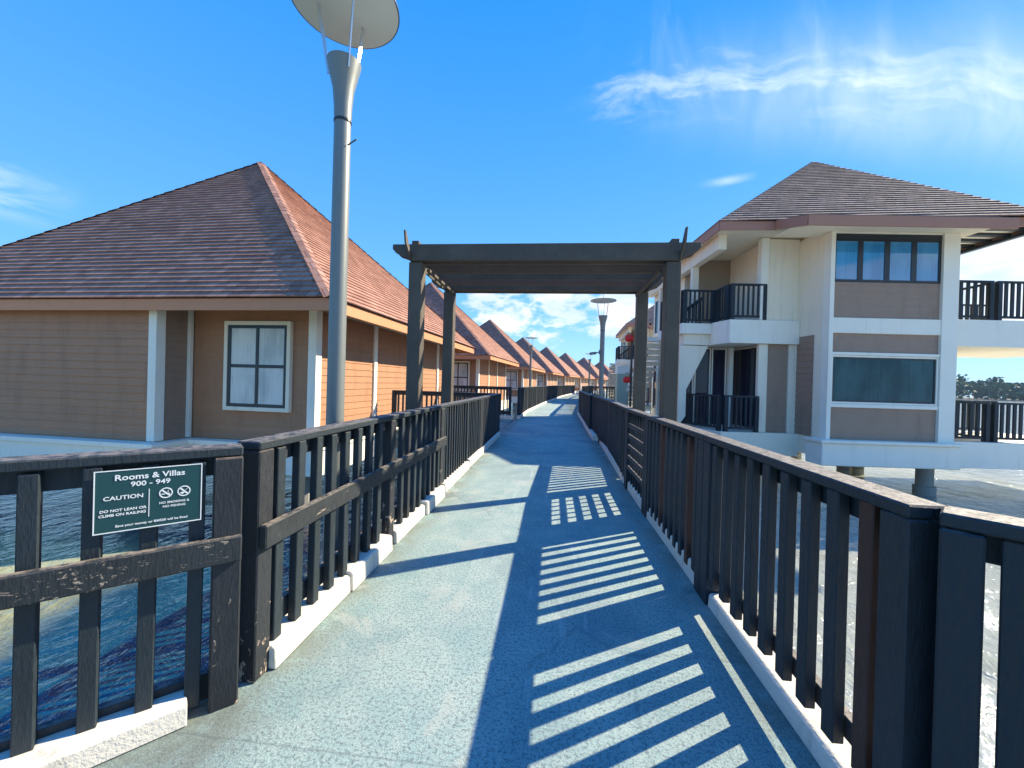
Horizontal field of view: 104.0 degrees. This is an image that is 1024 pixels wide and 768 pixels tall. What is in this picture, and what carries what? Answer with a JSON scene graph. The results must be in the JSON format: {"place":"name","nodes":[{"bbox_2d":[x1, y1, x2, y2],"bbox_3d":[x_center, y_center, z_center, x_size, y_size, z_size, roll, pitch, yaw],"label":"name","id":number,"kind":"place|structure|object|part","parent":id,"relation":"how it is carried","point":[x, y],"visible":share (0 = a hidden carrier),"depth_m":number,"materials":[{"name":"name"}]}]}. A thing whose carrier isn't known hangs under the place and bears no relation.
{"place":"outdoors","nodes":[
{"label":"outdoors","id":0,"kind":"place"},
{"bbox_2d":[396,419,512,437],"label":"side walkway","id":1,"kind":"structure","parent":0,"point":[504,423],"depth_m":14.43,"materials":[{"name":"paint"}]},
{"bbox_2d":[92,391,820,767],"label":"walkway","id":2,"kind":"structure","parent":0,"point":[524,595],"depth_m":2.16,"materials":[{"name":"paint"}]},
{"bbox_2d":[0,689,186,767],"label":"kerb","id":3,"kind":"structure","parent":2,"relation":"on","point":[111,736],"depth_m":1.55,"materials":[{"name":"white concrete"}]},
{"bbox_2d":[0,443,243,757],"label":"timber railing","id":4,"kind":"object","parent":2,"relation":"on","point":[28,585],"visible":0.77,"depth_m":1.59,"materials":[{"name":"black wood"}]},
{"bbox_2d":[92,463,202,535],"bbox_3d":[-1.477,0.463,1.636,0.330,0.245,0.006,1,0,-38],"label":"caution sign","id":5,"kind":"object","parent":4,"relation":"attached to","point":[131,499],"visible":1,"depth_m":1.63,"materials":[{"name":"teal metal"}]},
{"bbox_2d":[269,574,349,668],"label":"kerb","id":6,"kind":"structure","parent":2,"relation":"on","point":[293,636],"depth_m":2.31,"materials":[{"name":"white concrete"}]},
{"bbox_2d":[238,405,446,682],"bbox_3d":[-1.102,0.864,3.571,0.167,1.175,3.280,2,0,6],"label":"timber railing","id":7,"kind":"object","parent":2,"relation":"on","point":[269,526],"visible":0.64,"depth_m":2.42,"materials":[{"name":"black wood"}]},
{"bbox_2d":[292,0,399,573],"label":"lamp post","id":8,"kind":"object","parent":2,"relation":"on","point":[359,25],"visible":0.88,"depth_m":2.96,"materials":[{"name":"metal"}]},
{"bbox_2d":[335,534,391,590],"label":"kerb","id":9,"kind":"structure","parent":2,"relation":"on","point":[362,568],"depth_m":3.06,"materials":[{"name":"white concrete"}]},
{"bbox_2d":[393,504,424,543],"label":"kerb","id":10,"kind":"structure","parent":2,"relation":"on","point":[404,528],"depth_m":3.92,"materials":[{"name":"white concrete"}]},
{"bbox_2d":[421,485,444,514],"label":"kerb","id":11,"kind":"structure","parent":2,"relation":"on","point":[433,499],"depth_m":4.68,"materials":[{"name":"white concrete"}]},
{"bbox_2d":[391,390,494,412],"bbox_3d":[-1.981,0.802,11.447,3.000,1.170,0.125,2,0,6],"label":"timber railing","id":12,"kind":"object","parent":2,"relation":"on","point":[395,403],"visible":0.33,"depth_m":11.48,"materials":[{"name":"black wood"}]},
{"bbox_2d":[442,461,469,492],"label":"kerb","id":13,"kind":"structure","parent":2,"relation":"on","point":[448,483],"depth_m":5.92,"materials":[{"name":"white concrete"}]},
{"bbox_2d":[436,397,481,482],"bbox_3d":[-0.833,0.858,6.740,0.125,1.170,2.960,2,0,6],"label":"timber railing","id":14,"kind":"object","parent":2,"relation":"on","point":[462,425],"visible":0.69,"depth_m":6.37,"materials":[{"name":"black wood"}]},
{"bbox_2d":[468,447,483,466],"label":"kerb","id":15,"kind":"structure","parent":2,"relation":"on","point":[473,458],"depth_m":7.52,"materials":[{"name":"white concrete"}]},
{"bbox_2d":[454,385,511,415],"bbox_3d":[-1.492,0.725,16.549,2.940,1.300,0.125,2,0,6],"label":"timber railing","id":16,"kind":"object","parent":2,"relation":"on","point":[508,405],"visible":0.37,"depth_m":16.42,"materials":[{"name":"black wood"}]},
{"bbox_2d":[480,393,500,446],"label":"timber railing","id":17,"kind":"object","parent":2,"relation":"on","point":[490,428],"visible":0.68,"depth_m":9.46,"materials":[{"name":"black wood"}]},
{"bbox_2d":[483,432,499,451],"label":"kerb","id":18,"kind":"structure","parent":2,"relation":"on","point":[491,441],"depth_m":9.47,"materials":[{"name":"white concrete"}]},
{"bbox_2d":[500,415,511,418],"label":"kerb","id":19,"kind":"structure","parent":2,"relation":"on","point":[505,417],"depth_m":16.24,"materials":[{"name":"grey concrete"}]},
{"bbox_2d":[517,387,527,414],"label":"timber railing","id":20,"kind":"object","parent":2,"relation":"on","point":[522,396],"visible":0.81,"depth_m":17.40,"materials":[{"name":"black wood"}]},
{"bbox_2d":[517,410,527,418],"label":"kerb","id":21,"kind":"structure","parent":2,"relation":"on","point":[521,415],"depth_m":17.15,"materials":[{"name":"white concrete"}]},
{"bbox_2d":[525,337,536,386],"bbox_3d":[1.081,-0.620,23.610,0.747,4.660,0.747,2,0,6],"label":"lamp post","id":22,"kind":"object","parent":2,"relation":"on","point":[530,364],"visible":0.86,"depth_m":23.55,"materials":[{"name":"metal"}]},
{"bbox_2d":[527,386,536,409],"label":"timber railing","id":23,"kind":"object","parent":2,"relation":"on","point":[532,397],"visible":0.73,"depth_m":21.97,"materials":[{"name":"black wood"}]},
{"bbox_2d":[536,386,542,405],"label":"timber railing","id":24,"kind":"object","parent":2,"relation":"on","point":[539,394],"visible":0.69,"depth_m":25.76,"materials":[{"name":"black wood"}]},
{"bbox_2d":[393,227,701,493],"bbox_3d":[0.369,-0.042,5.320,3.440,3.250,2.099,2,0,6],"label":"pergola","id":25,"kind":"object","parent":2,"relation":"on","point":[639,270],"visible":0.94,"depth_m":4.65,"materials":[{"name":"grey wood"}]},
{"bbox_2d":[543,386,551,401],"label":"timber railing","id":26,"kind":"object","parent":2,"relation":"on","point":[547,393],"visible":0.74,"depth_m":30.68,"materials":[{"name":"black wood"}]},
{"bbox_2d":[552,385,561,398],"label":"timber railing","id":27,"kind":"object","parent":2,"relation":"on","point":[556,390],"visible":0.81,"depth_m":38.51,"materials":[{"name":"black wood"}]},
{"bbox_2d":[561,385,574,395],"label":"timber railing","id":28,"kind":"object","parent":2,"relation":"on","point":[568,389],"visible":0.77,"depth_m":51.07,"materials":[{"name":"black wood"}]},
{"bbox_2d":[578,391,583,416],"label":"timber railing","id":29,"kind":"object","parent":2,"relation":"on","point":[580,402],"visible":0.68,"depth_m":17.90,"materials":[{"name":"black wood"}]},
{"bbox_2d":[582,392,592,428],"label":"timber railing","id":30,"kind":"object","parent":2,"relation":"on","point":[587,408],"visible":0.84,"depth_m":13.14,"materials":[{"name":"black wood"}]},
{"bbox_2d":[586,353,591,392],"bbox_3d":[6.263,-0.434,32.433,0.727,4.490,0.727,2,0,6],"label":"lamp post","id":31,"kind":"object","parent":2,"relation":"on","point":[589,360],"visible":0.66,"depth_m":32.37,"materials":[{"name":"metal"}]},
{"bbox_2d":[586,426,597,440],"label":"kerb","id":32,"kind":"structure","parent":2,"relation":"on","point":[592,435],"depth_m":11.11,"materials":[{"name":"white concrete"}]},
{"bbox_2d":[592,395,612,448],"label":"timber railing","id":33,"kind":"object","parent":2,"relation":"on","point":[600,417],"visible":0.79,"depth_m":9.95,"materials":[{"name":"black wood"}]},
{"bbox_2d":[591,294,616,396],"bbox_3d":[2.579,0.133,11.600,0.737,5.560,0.737,2,0,6],"label":"lamp post","id":34,"kind":"object","parent":2,"relation":"on","point":[602,318],"visible":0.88,"depth_m":11.54,"materials":[{"name":"metal"}]},
{"bbox_2d":[590,350,601,354],"bbox_3d":[2.404,-0.904,11.498,0.384,0.155,0.114,2,0,-14],"label":"security camera","id":35,"kind":"object","parent":34,"relation":"attached to","point":[594,353],"visible":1,"depth_m":11.46,"materials":[{"name":"grey metal"}]},
{"bbox_2d":[599,440,608,456],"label":"kerb","id":36,"kind":"structure","parent":2,"relation":"on","point":[605,449],"depth_m":8.92,"materials":[{"name":"white concrete"}]},
{"bbox_2d":[608,452,620,476],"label":"kerb","id":37,"kind":"structure","parent":2,"relation":"on","point":[614,464],"depth_m":7.14,"materials":[{"name":"white concrete"}]},
{"bbox_2d":[608,401,633,483],"bbox_3d":[1.910,0.938,7.138,0.125,1.160,2.612,2,0,8],"label":"timber railing","id":38,"kind":"object","parent":2,"relation":"on","point":[617,431],"visible":0.74,"depth_m":6.89,"materials":[{"name":"black wood"}]},
{"bbox_2d":[620,474,640,508],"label":"kerb","id":39,"kind":"structure","parent":2,"relation":"on","point":[634,494],"depth_m":5.29,"materials":[{"name":"white concrete"}]},
{"bbox_2d":[624,409,652,513],"bbox_3d":[1.658,0.940,5.242,0.125,1.160,1.200,2,0,6],"label":"timber railing","id":40,"kind":"object","parent":2,"relation":"on","point":[633,442],"visible":0.69,"depth_m":5.23,"materials":[{"name":"black wood"}]},
{"bbox_2d":[646,508,693,584],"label":"kerb","id":41,"kind":"structure","parent":2,"relation":"on","point":[688,571],"depth_m":3.53,"materials":[{"name":"white concrete"}]},
{"bbox_2d":[643,415,719,595],"bbox_3d":[1.507,0.944,3.749,0.125,1.160,1.780,2,0,6],"label":"timber railing","id":42,"kind":"object","parent":2,"relation":"on","point":[673,474],"visible":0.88,"depth_m":3.48,"materials":[{"name":"black wood"}]},
{"bbox_2d":[708,593,851,767],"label":"kerb","id":43,"kind":"structure","parent":2,"relation":"on","point":[805,723],"depth_m":1.86,"materials":[{"name":"white concrete"}]},
{"bbox_2d":[700,435,948,767],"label":"timber railing","id":44,"kind":"object","parent":2,"relation":"on","point":[887,722],"visible":0.97,"depth_m":1.52,"materials":[{"name":"black wood"}]},
{"bbox_2d":[931,505,1023,767],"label":"timber railing","id":45,"kind":"object","parent":2,"relation":"on","point":[972,543],"visible":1,"depth_m":1.10,"materials":[{"name":"black wood"}]},
{"bbox_2d":[0,393,1023,767],"bbox_3d":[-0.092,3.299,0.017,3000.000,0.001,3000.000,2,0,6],"label":"water","id":46,"kind":"structure","parent":0,"point":[996,491],"depth_m":5.98,"materials":[{"name":"blue liquid"}]},
{"bbox_2d":[0,162,476,503],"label":"villa","id":47,"kind":"object","parent":46,"relation":"in","point":[196,314],"visible":0.73,"depth_m":8.88,"materials":[{"name":"brown wood"}]},
{"bbox_2d":[222,321,293,412],"bbox_3d":[-5.612,-0.392,8.829,1.630,1.980,0.105,2,0,9],"label":"window","id":48,"kind":"structure","parent":47,"relation":"in","point":[258,363],"depth_m":8.80,"materials":[{"name":"black"}]},
{"bbox_2d":[425,282,519,409],"bbox_3d":[-5.988,-1.125,28.948,11.774,12.422,10.494,2,0,10],"label":"villa","id":49,"kind":"object","parent":46,"relation":"in","point":[488,361],"visible":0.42,"depth_m":25.67,"materials":[{"name":"brown wood"}]},
{"bbox_2d":[453,361,469,391],"bbox_3d":[-3.274,-0.404,24.266,1.450,1.980,0.105,2,0,10],"label":"window","id":50,"kind":"structure","parent":49,"relation":"in","point":[461,369],"depth_m":24.20,"materials":[{"name":"white glass"}]},
{"bbox_2d":[480,320,545,413],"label":"villa","id":51,"kind":"object","parent":46,"relation":"in","point":[516,377],"visible":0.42,"depth_m":41.67,"materials":[{"name":"brown wood"}]},
{"bbox_2d":[506,370,517,389],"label":"window","id":52,"kind":"structure","parent":51,"relation":"in","point":[511,375],"depth_m":40.56,"materials":[{"name":"white glass"}]},
{"bbox_2d":[513,337,563,404],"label":"villa","id":53,"kind":"object","parent":46,"relation":"in","point":[548,377],"visible":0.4,"depth_m":59.27,"materials":[{"name":"brown concrete"}]},
{"bbox_2d":[537,374,543,385],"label":"window","id":54,"kind":"structure","parent":53,"relation":"in","point":[540,378],"depth_m":57.37,"materials":[{"name":"black"}]},
{"bbox_2d":[540,347,579,392],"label":"villa","id":55,"kind":"object","parent":46,"relation":"in","point":[569,373],"visible":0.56,"depth_m":74.70,"materials":[{"name":"brown concrete"}]},
{"bbox_2d":[557,377,562,384],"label":"window","id":56,"kind":"structure","parent":55,"relation":"in","point":[559,379],"depth_m":72.48,"materials":[{"name":"black"}]},
{"bbox_2d":[559,353,594,392],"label":"villa","id":57,"kind":"object","parent":46,"relation":"in","point":[577,368],"visible":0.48,"depth_m":88.01,"materials":[{"name":"brown concrete"}]},
{"bbox_2d":[575,378,578,387],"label":"window","id":58,"kind":"structure","parent":57,"relation":"in","point":[576,379],"depth_m":85.98,"materials":[{"name":"black"}]},
{"bbox_2d":[577,357,609,390],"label":"villa","id":59,"kind":"object","parent":46,"relation":"in","point":[583,362],"visible":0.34,"depth_m":101.83,"materials":[{"name":"brown concrete"}]},
{"bbox_2d":[590,379,594,385],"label":"window","id":60,"kind":"structure","parent":59,"relation":"in","point":[592,382],"depth_m":99.78,"materials":[{"name":"black"}]},
{"bbox_2d":[594,363,614,394],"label":"villa","id":61,"kind":"object","parent":46,"relation":"in","point":[606,370],"visible":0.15,"depth_m":116.37,"materials":[{"name":"brown concrete"}]},
{"bbox_2d":[625,333,632,406],"bbox_3d":[4.660,1.242,16.115,0.265,6.615,0.090,2,0,6],"label":"lantern pole","id":62,"kind":"object","parent":46,"relation":"in","point":[630,373],"visible":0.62,"depth_m":16.06,"materials":[{"name":"black metal"}]},
{"bbox_2d":[623,376,630,382],"bbox_3d":[4.587,-0.199,15.998,0.300,0.352,0.300,2,0,6],"label":"red lantern","id":63,"kind":"object","parent":62,"relation":"hanging from","point":[626,379],"visible":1,"depth_m":15.89,"materials":[{"name":"red fabric"}]},
{"bbox_2d":[625,332,633,342],"bbox_3d":[4.694,-1.860,15.990,0.340,0.400,0.340,2,0,6],"label":"red lantern","id":64,"kind":"object","parent":62,"relation":"hanging from","point":[629,337],"visible":1,"depth_m":15.87,"materials":[{"name":"red fabric"}]},
{"bbox_2d":[605,305,653,413],"bbox_3d":[16.169,-1.275,37.139,13.725,16.251,10.302,2,0,9],"label":"two storey villa","id":65,"kind":"object","parent":46,"relation":"in","point":[623,354],"visible":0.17,"depth_m":36.23,"materials":[{"name":"grey paint"}]},
{"bbox_2d":[627,162,1023,496],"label":"two storey villa","id":66,"kind":"object","parent":46,"relation":"in","point":[823,322],"visible":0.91,"depth_m":12.47,"materials":[{"name":"grey paint"}]},
{"bbox_2d":[651,361,656,409],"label":"window","id":67,"kind":"structure","parent":66,"relation":"in","point":[653,378],"depth_m":20.40,"materials":[{"name":"white"}]},
{"bbox_2d":[654,298,658,335],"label":"window","id":68,"kind":"structure","parent":66,"relation":"in","point":[656,301],"depth_m":20.38,"materials":[{"name":"white"}]},
{"bbox_2d":[682,377,692,424],"bbox_3d":[6.640,0.084,15.234,0.464,2.928,0.098,2,0,1],"label":"window","id":69,"kind":"structure","parent":66,"relation":"in","point":[689,389],"depth_m":15.22,"materials":[{"name":"black glass"}]},
{"bbox_2d":[693,348,710,424],"bbox_3d":[7.215,0.100,15.220,0.586,2.928,0.098,2,0,2],"label":"window","id":70,"kind":"structure","parent":66,"relation":"in","point":[701,383],"depth_m":15.21,"materials":[{"name":"black"}]},
{"bbox_2d":[709,348,726,425],"bbox_3d":[7.824,0.117,15.204,0.537,2.928,0.098,2,0,2],"label":"window","id":71,"kind":"structure","parent":66,"relation":"in","point":[717,377],"depth_m":15.19,"materials":[{"name":"black"}]},
{"bbox_2d":[732,346,756,426],"bbox_3d":[8.572,0.139,14.934,0.098,2.928,2.355,2,0,2],"label":"window","id":72,"kind":"structure","parent":66,"relation":"in","point":[744,363],"depth_m":14.76,"materials":[{"name":"black"}]},
{"bbox_2d":[831,355,938,405],"bbox_3d":[11.283,-0.110,12.177,3.178,1.470,0.110,2,0,2],"label":"window","id":73,"kind":"structure","parent":66,"relation":"in","point":[856,379],"depth_m":12.16,"materials":[{"name":"teal glass"}]},
{"bbox_2d":[835,233,941,283],"bbox_3d":[11.385,-3.808,12.161,3.176,1.449,0.079,2,0,1],"label":"window","id":74,"kind":"structure","parent":66,"relation":"in","point":[877,258],"depth_m":12.14,"materials":[{"name":"black"}]},
{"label":"walkway piles","id":75,"kind":"structure","parent":46,"relation":"in","visible":0},
{"bbox_2d":[615,365,629,405],"bbox_3d":[5.537,0.553,20.052,1.000,3.000,1.300,2,0,0],"label":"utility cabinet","id":76,"kind":"object","parent":75,"relation":"on","point":[621,392],"visible":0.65,"depth_m":19.99,"materials":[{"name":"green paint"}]},
{"bbox_3d":[5.539,0.479,19.995,0.480,1.750,0.011,2,0,0],"label":"door","id":77,"kind":"part","parent":76,"relation":"part of","materials":[{"name":"paint"}]},
{"bbox_2d":[0,0,1023,395],"label":"sky","id":78,"kind":"structure","parent":0,"point":[480,121],"materials":[{"name":"blue"}]},
{"bbox_2d":[586,386,614,400],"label":"timber railing","id":79,"kind":"object","parent":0,"point":[596,387],"visible":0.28,"depth_m":29.87,"materials":[{"name":"black wood"}]},
{"bbox_2d":[589,386,648,404],"bbox_3d":[8.478,0.901,31.847,4.700,1.350,0.125,2,0,6],"label":"timber railing","id":80,"kind":"object","parent":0,"point":[647,397],"visible":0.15,"depth_m":31.89,"materials":[{"name":"black wood"}]},
{"bbox_2d":[956,397,1023,400],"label":"shore","id":81,"kind":"structure","parent":0,"point":[971,398],"depth_m":278.38,"materials":[{"name":"beige soil"}]},
{"bbox_2d":[956,374,1023,399],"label":"mangrove forest","id":82,"kind":"object","parent":81,"relation":"on","point":[991,389],"visible":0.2,"depth_m":286.61,"materials":[{"name":"green plant"}]}
]}

